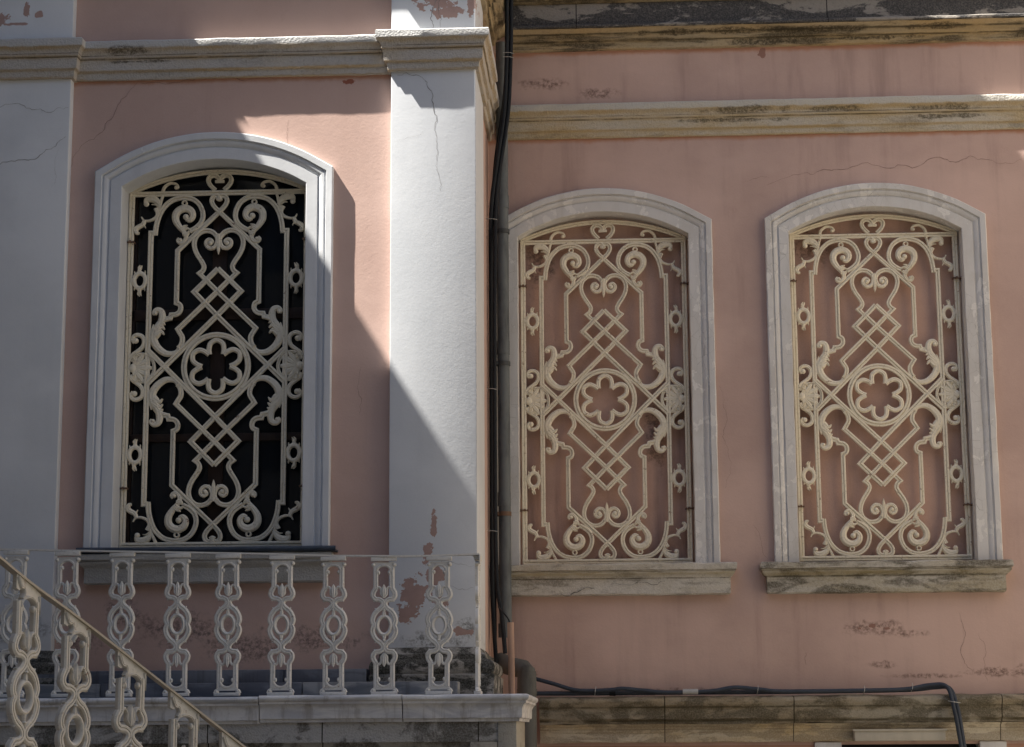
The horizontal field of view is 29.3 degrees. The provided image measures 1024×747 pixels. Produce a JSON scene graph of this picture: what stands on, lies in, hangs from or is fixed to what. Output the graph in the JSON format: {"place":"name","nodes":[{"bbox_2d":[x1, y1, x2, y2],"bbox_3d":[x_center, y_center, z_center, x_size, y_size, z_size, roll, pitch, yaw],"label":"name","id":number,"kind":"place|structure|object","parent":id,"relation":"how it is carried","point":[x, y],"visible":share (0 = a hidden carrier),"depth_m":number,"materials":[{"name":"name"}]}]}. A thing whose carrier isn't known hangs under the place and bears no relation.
{"place":"outdoors","nodes":[
{"label":"outdoors","id":0,"kind":"place"},
{"label":"ground","id":1,"kind":"structure","parent":0,"visible":0},
{"bbox_2d":[0,0,504,693],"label":"mansion wing","id":2,"kind":"structure","parent":1,"relation":"on","point":[368,124],"depth_m":12.11,"materials":[{"name":"pink paint"}]},
{"bbox_2d":[75,132,337,584],"bbox_3d":[-1.832,-0.103,12.116,1.570,2.816,0.429,-1,-10,3],"label":"window","id":3,"kind":"structure","parent":2,"relation":"in","point":[114,182],"depth_m":12.15,"materials":[{"name":"grey paint"}]},
{"bbox_2d":[119,169,305,546],"bbox_3d":[-1.841,-0.114,12.187,1.192,2.394,0.064,-1,-10,3],"label":"window grille","id":4,"kind":"object","parent":2,"relation":"attached to","point":[291,366],"depth_m":12.17,"materials":[{"name":"beige metal"}]},
{"bbox_2d":[486,0,513,662],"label":"cable bundle","id":5,"kind":"object","parent":2,"relation":"attached to","point":[493,216],"visible":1,"depth_m":13.21,"materials":[{"name":"plastic"}]},
{"bbox_2d":[493,653,536,746],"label":"drainpipe","id":6,"kind":"object","parent":2,"relation":"attached to","point":[525,673],"visible":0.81,"depth_m":12.64,"materials":[{"name":"grey metal"}]},
{"bbox_2d":[0,669,537,746],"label":"terrace","id":7,"kind":"structure","parent":1,"relation":"on","point":[358,714],"depth_m":11.02,"materials":[{"name":"stone"}]},
{"bbox_2d":[0,548,482,697],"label":"balcony railing","id":8,"kind":"object","parent":7,"relation":"on","point":[281,606],"visible":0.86,"depth_m":11.21,"materials":[{"name":"beige paint"}]},
{"bbox_2d":[498,606,514,693],"bbox_3d":[-0.040,1.748,12.325,0.045,0.577,0.198,5,-12,-27],"label":"pipe","id":9,"kind":"object","parent":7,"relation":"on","point":[511,665],"visible":0.96,"depth_m":12.23,"materials":[{"name":"grey metal"}]},
{"bbox_2d":[488,0,1023,746],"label":"mansion wing","id":10,"kind":"structure","parent":1,"relation":"on","point":[736,142],"depth_m":13.39,"materials":[{"name":"pink paint"}]},
{"bbox_2d":[496,41,511,637],"bbox_3d":[-0.060,-0.272,13.340,0.102,4.110,0.198,-1,-10,3],"label":"drainpipe","id":11,"kind":"object","parent":10,"relation":"attached to","point":[504,472],"visible":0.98,"depth_m":13.20,"materials":[{"name":"metal"}]},
{"bbox_2d":[518,220,693,564],"bbox_3d":[0.638,0.108,13.434,1.192,2.394,0.064,-1,-10,3],"label":"window grille","id":12,"kind":"object","parent":10,"relation":"attached to","point":[674,399],"depth_m":13.42,"materials":[{"name":"beige metal"}]},
{"bbox_2d":[489,188,736,596],"bbox_3d":[0.606,0.117,13.377,1.772,2.811,0.315,-1,-10,3],"label":"window","id":13,"kind":"structure","parent":10,"relation":"in","point":[706,575],"depth_m":13.42,"materials":[{"name":"grey paint"}]},
{"bbox_2d":[536,677,966,746],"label":"conduit","id":14,"kind":"object","parent":10,"relation":"on","point":[726,690],"visible":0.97,"depth_m":12.79,"materials":[{"name":"black plastic"}]},
{"bbox_2d":[789,214,972,560],"bbox_3d":[2.499,0.075,13.341,1.192,2.394,0.064,-1,-10,3],"label":"window grille","id":15,"kind":"object","parent":10,"relation":"attached to","point":[950,394],"depth_m":13.32,"materials":[{"name":"beige metal"}]},
{"bbox_2d":[759,182,1013,593],"bbox_3d":[2.472,0.086,13.284,1.658,2.810,0.315,-1,-10,3],"label":"window","id":16,"kind":"structure","parent":10,"relation":"in","point":[987,571],"depth_m":13.31,"materials":[{"name":"grey paint"}]},
{"bbox_2d":[853,729,946,740],"bbox_3d":[2.517,2.350,12.735,0.605,0.076,0.118,-1,-10,3],"label":"shutter box","id":17,"kind":"object","parent":10,"relation":"attached to","point":[899,734],"visible":1,"depth_m":12.68,"materials":[{"name":"beige metal"}]},
{"bbox_2d":[842,744,975,746],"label":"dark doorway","id":18,"kind":"structure","parent":10,"relation":"in","point":[861,745],"depth_m":12.92,"materials":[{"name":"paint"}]},
{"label":"staircase","id":19,"kind":"object","parent":1,"relation":"on","visible":0},
{"bbox_2d":[0,556,245,746],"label":"stair railing","id":20,"kind":"object","parent":19,"relation":"on","point":[31,592],"visible":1,"depth_m":7.89,"materials":[{"name":"paint"}]}
]}

